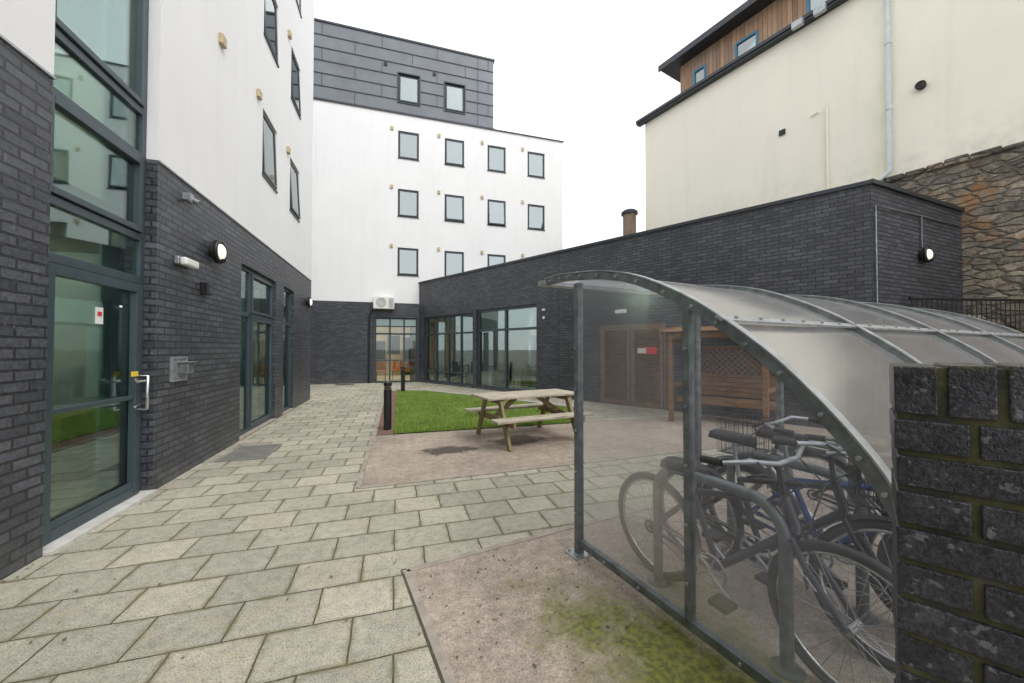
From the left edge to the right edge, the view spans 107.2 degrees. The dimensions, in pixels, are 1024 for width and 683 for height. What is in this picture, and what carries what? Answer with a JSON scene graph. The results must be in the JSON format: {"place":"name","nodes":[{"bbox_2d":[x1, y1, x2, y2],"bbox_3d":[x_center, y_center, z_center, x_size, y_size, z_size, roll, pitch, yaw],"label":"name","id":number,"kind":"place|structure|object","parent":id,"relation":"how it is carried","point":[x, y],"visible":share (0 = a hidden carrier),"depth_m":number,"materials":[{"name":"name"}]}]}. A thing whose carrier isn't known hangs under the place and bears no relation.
{"place":"outdoors","nodes":[
{"label":"outdoors","id":0,"kind":"place"},
{"bbox_2d":[376,327,409,375],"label":"interior walls","id":1,"kind":"structure","parent":0,"point":[385,338],"depth_m":20.86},
{"bbox_2d":[377,375,409,380],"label":"interior floor","id":2,"kind":"structure","parent":0,"point":[395,378],"depth_m":18.63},
{"bbox_2d":[376,336,409,380],"bbox_3d":[-6.359,0.744,18.895,2.950,2.201,3.904,0,-1,-17],"label":"interior furniture","id":3,"kind":"object","parent":2,"relation":"on","point":[381,348],"visible":0.46,"depth_m":20.78,"materials":[{"name":"metal"}]},
{"bbox_2d":[376,361,410,371],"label":"entrance chairs","id":4,"kind":"object","parent":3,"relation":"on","point":[381,366],"visible":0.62,"depth_m":17.69,"materials":[{"name":"orange fabric"}]},
{"bbox_2d":[0,382,835,682],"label":"paving","id":5,"kind":"structure","parent":0,"point":[158,578],"depth_m":2.69,"materials":[{"name":"stone"}]},
{"bbox_2d":[42,489,157,555],"bbox_3d":[-3.609,1.550,3.326,0.170,0.022,1.280,0,-1,-17],"label":"door threshold","id":6,"kind":"object","parent":5,"relation":"on","point":[62,542],"depth_m":3.19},
{"bbox_2d":[215,443,282,462],"bbox_3d":[-3.742,1.591,5.428,0.580,0.013,0.820,0,-1,-17],"label":"door mat grate","id":7,"kind":"object","parent":5,"relation":"on","point":[250,452],"visible":1,"depth_m":5.36,"materials":[{"name":"metal"}]},
{"bbox_2d":[239,408,293,440],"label":"window sills","id":8,"kind":"structure","parent":5,"relation":"on","point":[252,431],"depth_m":7.06,"materials":[{"name":"concrete"}]},
{"bbox_2d":[1,423,693,669],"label":"leaf litter","id":9,"kind":"object","parent":5,"relation":"on","point":[419,633],"visible":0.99,"depth_m":2.19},
{"bbox_2d":[310,300,418,384],"bbox_3d":[-9.442,0.041,15.472,10.950,3.520,0.300,0,-1,-17],"label":"brick base","id":10,"kind":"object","parent":5,"relation":"on","point":[339,342],"visible":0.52,"depth_m":16.04,"materials":[{"name":"brick"}]},
{"bbox_2d":[368,309,373,382],"bbox_3d":[-6.085,0.188,16.283,0.213,3.215,0.070,0,-1,-17],"label":"rainwater pipe","id":11,"kind":"object","parent":10,"relation":"attached to","point":[369,346],"visible":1,"depth_m":16.23,"materials":[{"name":"black metal"}]},
{"bbox_2d":[375,317,416,382],"bbox_3d":[-5.150,0.380,16.784,1.790,2.850,0.080,0,-1,-17],"label":"entrance frame","id":12,"kind":"object","parent":10,"relation":"attached to","point":[403,334],"visible":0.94,"depth_m":16.77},
{"bbox_2d":[376,319,415,325],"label":"entrance blind","id":13,"kind":"object","parent":12,"relation":"in","point":[385,322],"visible":1,"depth_m":16.86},
{"bbox_2d":[376,391,396,434],"bbox_3d":[-3.191,1.671,9.871,0.335,0.001,7.000,0,-1,-17],"label":"gravel strip","id":14,"kind":"object","parent":5,"relation":"on","point":[380,431],"visible":0.4,"depth_m":7.70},
{"bbox_2d":[383,382,391,429],"bbox_3d":[-2.295,1.184,6.964,0.148,0.885,0.148,0,-1,-17],"label":"bollard light","id":15,"kind":"object","parent":14,"relation":"on","point":[387,406],"visible":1,"depth_m":6.91,"materials":[{"name":"black metal"}]},
{"bbox_2d":[400,568,443,682],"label":"pad joint","id":16,"kind":"object","parent":5,"relation":"on","point":[430,650],"visible":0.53,"depth_m":2.00,"materials":[{"name":"concrete"}]},
{"bbox_2d":[393,390,573,433],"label":"lawn","id":17,"kind":"structure","parent":5,"relation":"on","point":[421,411],"depth_m":8.58,"materials":[{"name":"plant"}]},
{"bbox_2d":[396,389,584,409],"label":"lawn kerb","id":18,"kind":"structure","parent":5,"relation":"on","point":[470,394],"depth_m":12.00,"materials":[{"name":"concrete"}]},
{"bbox_2d":[356,397,831,488],"bbox_3d":[1.463,1.680,9.901,9.416,0.030,9.455,0,-1,-17],"label":"hardstanding edging","id":19,"kind":"object","parent":5,"relation":"on","point":[361,476],"visible":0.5,"depth_m":4.75,"materials":[{"name":"concrete"}]},
{"bbox_2d":[362,415,829,485],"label":"table hardstanding","id":20,"kind":"structure","parent":5,"relation":"on","point":[398,458],"depth_m":5.81,"materials":[{"name":"concrete"}]},
{"bbox_2d":[464,389,593,451],"bbox_3d":[0.241,1.249,6.324,1.700,0.768,1.410,1,-1,-27],"label":"picnic table","id":21,"kind":"object","parent":20,"relation":"on","point":[500,398],"visible":0.9,"depth_m":6.15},
{"bbox_2d":[658,326,776,426],"bbox_3d":[4.214,0.622,7.558,2.005,2.030,1.370,-1,-1,44],"label":"timber arbour","id":22,"kind":"object","parent":20,"relation":"on","point":[764,391],"visible":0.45,"depth_m":7.75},
{"bbox_2d":[403,460,824,682],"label":"pad kerb edging","id":23,"kind":"object","parent":5,"relation":"on","point":[440,656],"visible":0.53,"depth_m":2.44,"materials":[{"name":"concrete"}]},
{"bbox_2d":[410,184,871,427],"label":"brick wall","id":24,"kind":"structure","parent":5,"relation":"on","point":[819,245],"depth_m":8.91,"materials":[{"name":"brick"}]},
{"bbox_2d":[311,99,562,303],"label":"render wall","id":25,"kind":"structure","parent":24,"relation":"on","point":[359,226],"depth_m":16.86,"materials":[{"name":"paint"}]},
{"bbox_2d":[373,296,393,311],"bbox_3d":[-5.542,-1.614,16.339,0.860,0.620,0.371,0,-1,-17],"label":"air conditioning unit","id":26,"kind":"object","parent":25,"relation":"attached to","point":[379,302],"visible":1,"depth_m":16.17,"materials":[{"name":"white plastic"}]},
{"bbox_2d":[313,20,492,127],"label":"zinc wall","id":27,"kind":"structure","parent":25,"relation":"on","point":[376,65],"depth_m":16.75,"materials":[{"name":"metal"}]},
{"bbox_2d":[400,78,416,103],"bbox_3d":[-4.690,-11.311,17.149,0.800,1.240,0.005,0,-1,-17],"label":"blind","id":28,"kind":"object","parent":27,"relation":"attached to","point":[408,89],"visible":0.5,"depth_m":17.15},
{"bbox_2d":[397,71,419,105],"bbox_3d":[-4.650,-11.333,17.020,1.000,1.380,0.185,0,-1,-17],"label":"window frame","id":29,"kind":"object","parent":27,"relation":"attached to","point":[404,75],"visible":1,"depth_m":16.95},
{"bbox_2d":[447,87,461,111],"bbox_3d":[-2.719,-11.300,17.749,0.800,1.240,0.005,0,-1,-17],"label":"blind","id":30,"kind":"object","parent":27,"relation":"attached to","point":[454,98],"visible":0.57,"depth_m":17.75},
{"bbox_2d":[444,81,465,114],"bbox_3d":[-2.680,-11.322,17.621,1.000,1.380,0.185,0,-1,-17],"label":"window frame","id":31,"kind":"object","parent":27,"relation":"attached to","point":[459,86],"visible":1,"depth_m":17.59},
{"bbox_2d":[400,250,415,273],"bbox_3d":[-4.690,-3.537,17.008,0.800,1.190,0.005,0,-1,-17],"label":"blind","id":32,"kind":"object","parent":25,"relation":"attached to","point":[407,261],"visible":0.64,"depth_m":17.01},
{"bbox_2d":[397,248,418,276],"bbox_3d":[-4.653,-3.544,16.889,0.940,1.260,0.165,0,-1,-17],"label":"window frame","id":33,"kind":"object","parent":25,"relation":"attached to","point":[398,268],"visible":1,"depth_m":16.83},
{"bbox_2d":[397,189,418,218],"bbox_3d":[-4.653,-6.164,16.936,0.940,1.260,0.165,0,-1,-17],"label":"window frame","id":34,"kind":"object","parent":25,"relation":"attached to","point":[409,216],"visible":1,"depth_m":16.91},
{"bbox_2d":[400,191,416,214],"bbox_3d":[-4.690,-6.246,17.057,0.800,1.010,0.005,0,-1,-17],"label":"blind","id":35,"kind":"object","parent":34,"relation":"attached to","point":[408,202],"visible":1,"depth_m":17.06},
{"bbox_2d":[398,131,418,160],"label":"window frame","id":36,"kind":"object","parent":25,"relation":"attached to","point":[408,158],"visible":1,"depth_m":16.95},
{"bbox_2d":[400,134,416,153],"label":"blind","id":37,"kind":"object","parent":36,"relation":"attached to","point":[408,143],"visible":1,"depth_m":17.10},
{"bbox_2d":[313,18,563,141],"bbox_3d":[-6.047,-11.864,16.691,18.030,3.430,0.360,0,-1,-17],"label":"parapet coping","id":38,"kind":"object","parent":25,"relation":"on","point":[398,38],"visible":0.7,"depth_m":16.99,"materials":[{"name":"metal"}]},
{"bbox_2d":[313,32,493,116],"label":"cladding seams","id":39,"kind":"object","parent":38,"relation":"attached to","point":[395,74],"visible":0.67,"depth_m":16.71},
{"bbox_2d":[444,251,463,275],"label":"window frame","id":40,"kind":"object","parent":25,"relation":"attached to","point":[445,252],"visible":0.52,"depth_m":17.45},
{"bbox_2d":[446,253,461,275],"bbox_3d":[-2.719,-3.586,17.609,0.800,1.070,0.005,0,-1,-17],"label":"blind","id":41,"kind":"object","parent":40,"relation":"attached to","point":[453,263],"visible":0.79,"depth_m":17.61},
{"bbox_2d":[447,197,461,221],"bbox_3d":[-2.719,-6.146,17.656,0.800,1.190,0.005,0,-1,-17],"label":"blind","id":42,"kind":"object","parent":25,"relation":"attached to","point":[454,208],"visible":0.79,"depth_m":17.66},
{"bbox_2d":[447,141,461,165],"bbox_3d":[-2.719,-8.755,17.703,0.800,1.190,0.005,0,-1,-17],"label":"blind","id":43,"kind":"object","parent":25,"relation":"attached to","point":[454,152],"visible":0.71,"depth_m":17.71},
{"bbox_2d":[444,195,464,222],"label":"window frame","id":44,"kind":"object","parent":25,"relation":"attached to","point":[449,219],"visible":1,"depth_m":17.47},
{"bbox_2d":[444,139,464,167],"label":"window frame","id":45,"kind":"object","parent":25,"relation":"attached to","point":[454,164],"visible":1,"depth_m":17.54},
{"bbox_2d":[390,126,523,256],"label":"wall vents","id":46,"kind":"object","parent":25,"relation":"attached to","point":[482,196],"depth_m":17.30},
{"bbox_2d":[487,146,504,172],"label":"window frame","id":47,"kind":"object","parent":25,"relation":"attached to","point":[492,170],"visible":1,"depth_m":18.14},
{"bbox_2d":[489,148,503,170],"bbox_3d":[-0.787,-8.804,18.293,0.800,1.070,0.005,0,-1,-17],"label":"blind","id":48,"kind":"object","parent":47,"relation":"attached to","point":[496,159],"visible":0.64,"depth_m":18.30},
{"bbox_2d":[487,200,505,226],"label":"window frame","id":49,"kind":"object","parent":25,"relation":"attached to","point":[488,220],"visible":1,"depth_m":18.02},
{"bbox_2d":[489,202,503,213],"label":"blind","id":50,"kind":"object","parent":49,"relation":"attached to","point":[495,207],"visible":1,"depth_m":18.26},
{"bbox_2d":[489,256,503,265],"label":"blind","id":51,"kind":"object","parent":25,"relation":"attached to","point":[495,260],"visible":0.36,"depth_m":18.20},
{"bbox_2d":[529,154,541,175],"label":"blind","id":52,"kind":"object","parent":25,"relation":"attached to","point":[535,165],"visible":0.71,"depth_m":18.89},
{"bbox_2d":[527,152,544,178],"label":"window frame","id":53,"kind":"object","parent":25,"relation":"attached to","point":[542,176],"visible":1,"depth_m":18.78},
{"bbox_2d":[425,304,536,390],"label":"glazing frames","id":54,"kind":"structure","parent":24,"relation":"on","point":[505,329],"depth_m":14.55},
{"bbox_2d":[427,307,533,389],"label":"glazing","id":55,"kind":"structure","parent":54,"relation":"in","point":[492,362],"depth_m":13.83,"materials":[{"name":"clear glass"}]},
{"bbox_2d":[558,253,558,388],"bbox_3d":[1.404,-0.492,11.455,0.030,4.400,0.004,-1,-1,45],"label":"movement joint","id":56,"kind":"object","parent":24,"relation":"attached to","point":[558,325],"visible":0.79,"depth_m":11.45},
{"bbox_2d":[621,208,637,235],"bbox_3d":[4.797,-1.807,15.347,0.660,7.170,0.660,0,-1,-17],"label":"chimney","id":57,"kind":"object","parent":24,"relation":"on","point":[629,215],"visible":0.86,"depth_m":15.18,"materials":[{"name":"stone"}]},
{"bbox_2d":[600,323,665,409],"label":"louvred doors","id":58,"kind":"structure","parent":24,"relation":"attached to","point":[630,397],"depth_m":9.75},
{"bbox_2d":[605,329,659,402],"bbox_3d":[3.156,0.629,9.872,1.600,2.000,0.022,-1,-1,44],"label":"door backing","id":59,"kind":"object","parent":58,"relation":"attached to","point":[636,359],"depth_m":9.78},
{"bbox_2d":[418,179,873,283],"bbox_3d":[0.932,-2.715,12.164,15.500,0.070,0.370,-1,-1,44],"label":"coping","id":60,"kind":"object","parent":24,"relation":"on","point":[830,190],"visible":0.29,"depth_m":8.71,"materials":[{"name":"metal"}]},
{"bbox_2d":[411,456,895,682],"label":"concrete pad","id":61,"kind":"object","parent":5,"relation":"on","point":[648,649],"visible":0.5,"depth_m":2.10,"materials":[{"name":"concrete"}]},
{"bbox_2d":[647,468,805,682],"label":"cycle stand","id":62,"kind":"object","parent":61,"relation":"on","point":[785,665],"visible":0.9,"depth_m":1.77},
{"bbox_2d":[618,435,894,682],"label":"bicycle","id":63,"kind":"object","parent":61,"relation":"on","point":[853,626],"visible":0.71,"depth_m":1.80,"materials":[{"name":"metal"}]},
{"bbox_2d":[662,429,894,672],"bbox_3d":[1.532,1.021,2.210,0.648,1.044,1.672,1,-2,-46],"label":"bicycle","id":64,"kind":"object","parent":61,"relation":"on","point":[851,527],"visible":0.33,"depth_m":1.99,"materials":[{"name":"black metal"}]},
{"bbox_2d":[538,270,1023,682],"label":"bicycle shelter","id":65,"kind":"object","parent":61,"relation":"on","point":[825,360],"visible":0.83,"depth_m":2.08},
{"bbox_2d":[696,413,892,612],"bbox_3d":[1.982,1.039,2.359,0.644,1.013,1.698,0,-1,-17],"label":"bicycle","id":66,"kind":"object","parent":61,"relation":"on","point":[774,450],"visible":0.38,"depth_m":2.64,"materials":[{"name":"black metal"}]},
{"bbox_2d":[702,427,892,590],"bbox_3d":[1.837,1.016,2.201,0.621,1.052,1.645,1,-1,-40],"label":"bicycle","id":67,"kind":"object","parent":61,"relation":"on","point":[769,433],"visible":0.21,"depth_m":2.38,"materials":[{"name":"metal"}]},
{"bbox_2d":[721,450,880,626],"bbox_3d":[1.778,1.150,2.437,0.140,0.789,0.890,1,-1,-27],"label":"cycle stand","id":68,"kind":"object","parent":61,"relation":"on","point":[817,470],"visible":0.48,"depth_m":2.23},
{"bbox_2d":[784,440,844,489],"bbox_3d":[2.447,1.156,2.777,0.140,0.789,0.890,1,-1,-27],"label":"cycle stand","id":69,"kind":"object","parent":61,"relation":"on","point":[791,450],"visible":0.08,"depth_m":3.07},
{"bbox_2d":[767,449,890,535],"bbox_3d":[2.672,1.037,2.574,0.644,1.024,1.645,1,-2,-48],"label":"bicycle","id":70,"kind":"object","parent":61,"relation":"on","point":[841,464],"visible":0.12,"depth_m":2.95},
{"bbox_2d":[889,362,1023,682],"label":"bricks","id":71,"kind":"object","parent":61,"relation":"on","point":[972,388],"visible":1,"depth_m":0.74,"materials":[{"name":"brick"}]},
{"bbox_2d":[892,365,1023,682],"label":"mortar","id":72,"kind":"object","parent":71,"relation":"in","point":[1002,421],"visible":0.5,"depth_m":0.73,"materials":[{"name":"concrete"}]},
{"bbox_2d":[886,146,1023,332],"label":"stone base","id":73,"kind":"object","parent":5,"relation":"on","point":[986,193],"depth_m":7.73,"materials":[{"name":"stone"}]},
{"bbox_2d":[645,0,1023,229],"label":"cream wall","id":74,"kind":"structure","parent":73,"relation":"on","point":[720,145],"depth_m":9.83,"materials":[{"name":"paint"}]},
{"bbox_2d":[636,0,848,126],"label":"eaves gutter","id":75,"kind":"object","parent":74,"relation":"on","point":[759,49],"visible":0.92,"depth_m":11.93,"materials":[{"name":"metal"}]},
{"bbox_2d":[680,0,805,92],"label":"timber attic","id":76,"kind":"object","parent":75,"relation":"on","point":[774,17],"visible":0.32,"depth_m":12.93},
{"bbox_2d":[658,0,775,82],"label":"attic roof","id":77,"kind":"structure","parent":76,"relation":"on","point":[724,26],"depth_m":13.50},
{"bbox_2d":[693,0,810,84],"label":"attic window frames","id":78,"kind":"structure","parent":76,"relation":"attached to","point":[808,5],"depth_m":13.03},
{"bbox_2d":[696,34,755,82],"bbox_3d":[8.820,-10.017,11.547,0.010,0.750,6.850,1,-1,-32],"label":"attic window glass","id":79,"kind":"object","parent":78,"relation":"in","point":[746,45],"visible":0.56,"depth_m":12.96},
{"bbox_2d":[791,2,826,30],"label":"floodlights","id":80,"kind":"object","parent":75,"relation":"attached to","point":[817,11],"visible":1,"depth_m":9.99,"materials":[{"name":"metal"}]},
{"bbox_2d":[810,103,828,188],"bbox_3d":[8.333,-4.995,10.224,0.060,2.760,0.393,1,-1,-32],"label":"conduit","id":81,"kind":"object","parent":74,"relation":"attached to","point":[827,147],"visible":0.8,"depth_m":10.07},
{"bbox_2d":[779,80,926,135],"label":"wall vents","id":82,"kind":"object","parent":74,"relation":"attached to","point":[921,85],"depth_m":8.61,"materials":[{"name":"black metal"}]},
{"bbox_2d":[877,0,892,180],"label":"rainwater pipe","id":83,"kind":"object","parent":74,"relation":"attached to","point":[887,45],"visible":0.81,"depth_m":9.01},
{"bbox_2d":[882,141,1023,182],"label":"stone wall head","id":84,"kind":"object","parent":73,"relation":"on","point":[965,158],"visible":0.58,"depth_m":8.11},
{"bbox_2d":[908,297,1023,331],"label":"ramp railing","id":85,"kind":"object","parent":5,"relation":"on","point":[956,299],"visible":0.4,"depth_m":7.11,"materials":[{"name":"metal"}]},
{"bbox_2d":[314,0,746,248],"label":"sky","id":86,"kind":"structure","parent":0,"point":[581,74],"materials":[{"name":"white"}]},
{"bbox_2d":[870,184,963,314],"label":"brick end wall","id":87,"kind":"structure","parent":0,"point":[905,272],"depth_m":7.22,"materials":[{"name":"brick"}]},
{"bbox_2d":[871,178,964,211],"bbox_3d":[7.938,-2.803,7.503,3.680,0.073,0.380,0,-1,-23],"label":"end coping","id":88,"kind":"object","parent":87,"relation":"on","point":[888,186],"visible":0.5,"depth_m":7.21,"materials":[{"name":"metal"}]},
{"bbox_2d":[875,205,960,302],"bbox_3d":[7.934,-0.515,7.275,3.334,3.894,0.033,0,-1,-23],"label":"conduit","id":89,"kind":"object","parent":87,"relation":"attached to","point":[921,222],"visible":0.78,"depth_m":6.65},
{"bbox_2d":[919,246,933,262],"bbox_3d":[7.981,-1.669,7.260,0.314,0.316,0.179,0,-1,-17],"label":"bulkhead light","id":90,"kind":"object","parent":87,"relation":"attached to","point":[925,254],"visible":1,"depth_m":7.20,"materials":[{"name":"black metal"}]},
{"label":"ground","id":91,"kind":"structure","parent":0,"visible":0},
{"bbox_2d":[0,38,310,580],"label":"brick base","id":92,"kind":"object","parent":91,"relation":"on","point":[190,422],"visible":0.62,"depth_m":3.99,"materials":[{"name":"brick"}]},
{"bbox_2d":[0,0,313,279],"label":"render wall","id":93,"kind":"structure","parent":92,"relation":"on","point":[206,107],"depth_m":5.71,"materials":[{"name":"paint"}]},
{"bbox_2d":[49,0,148,490],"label":"screen frame","id":94,"kind":"object","parent":93,"relation":"attached to","point":[76,47],"visible":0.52,"depth_m":3.54,"materials":[{"name":"metal"}]},
{"bbox_2d":[43,262,142,545],"bbox_3d":[-3.670,0.473,3.327,0.058,2.125,1.120,0,-1,-17],"label":"door leaf","id":95,"kind":"object","parent":94,"relation":"in","point":[55,529],"visible":0.79,"depth_m":3.31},
{"bbox_2d":[134,375,148,410],"bbox_3d":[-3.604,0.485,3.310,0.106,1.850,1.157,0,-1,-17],"label":"door handle","id":96,"kind":"object","parent":95,"relation":"attached to","point":[147,389],"visible":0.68,"depth_m":3.85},
{"bbox_2d":[49,0,138,521],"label":"screen glass","id":97,"kind":"object","parent":94,"relation":"in","point":[89,445],"depth_m":3.33,"materials":[{"name":"glass"}]},
{"bbox_2d":[95,307,102,323],"bbox_3d":[-3.713,-0.233,3.395,0.004,0.150,0.090,0,-1,-17],"label":"door notice","id":98,"kind":"object","parent":97,"relation":"attached to","point":[98,319],"depth_m":3.38,"materials":[{"name":"paper"}]},
{"bbox_2d":[0,33,311,280],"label":"render drip bead","id":99,"kind":"object","parent":93,"relation":"attached to","point":[22,53],"visible":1,"depth_m":4.16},
{"bbox_2d":[219,29,291,154],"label":"wall vents","id":100,"kind":"object","parent":93,"relation":"attached to","point":[223,41],"depth_m":6.78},
{"bbox_2d":[262,112,277,193],"bbox_3d":[-4.866,-3.755,7.483,0.172,1.280,0.900,0,-1,-17],"label":"window frame","id":101,"kind":"object","parent":93,"relation":"attached to","point":[273,185],"visible":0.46,"depth_m":7.48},
{"bbox_2d":[263,117,274,182],"bbox_3d":[-4.826,-3.770,7.496,0.054,1.089,0.700,0,-1,-17],"label":"window pane","id":102,"kind":"object","parent":101,"relation":"in","point":[269,152],"visible":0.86,"depth_m":7.51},
{"bbox_2d":[264,0,278,67],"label":"window frame","id":103,"kind":"object","parent":93,"relation":"attached to","point":[271,48],"visible":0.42,"depth_m":7.63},
{"bbox_2d":[265,0,275,54],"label":"window pane","id":104,"kind":"object","parent":103,"relation":"in","point":[270,22],"visible":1,"depth_m":7.59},
{"bbox_2d":[289,160,300,221],"bbox_3d":[-5.409,-3.722,9.304,0.192,1.280,0.900,0,-1,-17],"label":"window frame","id":105,"kind":"object","parent":93,"relation":"attached to","point":[294,213],"visible":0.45,"depth_m":9.20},
{"bbox_2d":[290,163,298,214],"bbox_3d":[-5.369,-3.737,9.316,0.072,1.088,0.700,0,-1,-17],"label":"window pane","id":106,"kind":"object","parent":105,"relation":"in","point":[294,190],"visible":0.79,"depth_m":9.33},
{"bbox_2d":[291,50,300,119],"bbox_3d":[-5.414,-6.391,9.351,0.182,1.280,0.900,0,-1,-17],"label":"window frame","id":107,"kind":"object","parent":93,"relation":"attached to","point":[295,105],"visible":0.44,"depth_m":9.25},
{"bbox_2d":[291,53,299,110],"bbox_3d":[-5.374,-6.407,9.363,0.063,1.089,0.700,0,-1,-17],"label":"window pane","id":108,"kind":"object","parent":107,"relation":"in","point":[295,83],"visible":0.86,"depth_m":9.39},
{"bbox_2d":[169,357,196,381],"bbox_3d":[-3.825,0.320,4.402,0.130,0.280,0.320,0,-1,-17],"label":"letter box","id":109,"kind":"object","parent":92,"relation":"attached to","point":[180,368],"visible":1,"depth_m":4.39,"materials":[{"name":"metal"}]},
{"bbox_2d":[174,256,198,268],"bbox_3d":[-3.844,-0.931,4.471,0.120,0.095,0.320,0,-1,-17],"label":"emergency light","id":110,"kind":"object","parent":92,"relation":"attached to","point":[186,262],"visible":1,"depth_m":4.37,"materials":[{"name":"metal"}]},
{"bbox_2d":[182,192,200,205],"bbox_3d":[-3.830,-1.700,4.531,0.174,0.137,0.100,0,-1,-17],"label":"security camera","id":111,"kind":"object","parent":92,"relation":"attached to","point":[188,198],"visible":1,"depth_m":4.49,"materials":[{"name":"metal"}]},
{"bbox_2d":[200,282,211,294],"bbox_3d":[-4.002,-0.690,4.941,0.096,0.160,0.120,0,-1,-17],"label":"card reader box","id":112,"kind":"object","parent":92,"relation":"attached to","point":[205,288],"visible":1,"depth_m":4.89,"materials":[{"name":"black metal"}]},
{"bbox_2d":[209,240,226,263],"bbox_3d":[-4.039,-1.236,5.201,0.170,0.334,0.334,0,-1,-17],"label":"bulkhead light","id":113,"kind":"object","parent":92,"relation":"attached to","point":[217,252],"visible":1,"depth_m":5.12,"materials":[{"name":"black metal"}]},
{"bbox_2d":[239,265,290,435],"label":"ground floor window frames","id":114,"kind":"structure","parent":92,"relation":"attached to","point":[258,317],"depth_m":6.87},
{"bbox_2d":[239,270,288,431],"bbox_3d":[-4.992,0.175,7.687,0.006,2.810,3.220,0,-1,-17],"label":"ground floor glass","id":115,"kind":"object","parent":114,"relation":"in","point":[260,368],"visible":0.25,"depth_m":7.27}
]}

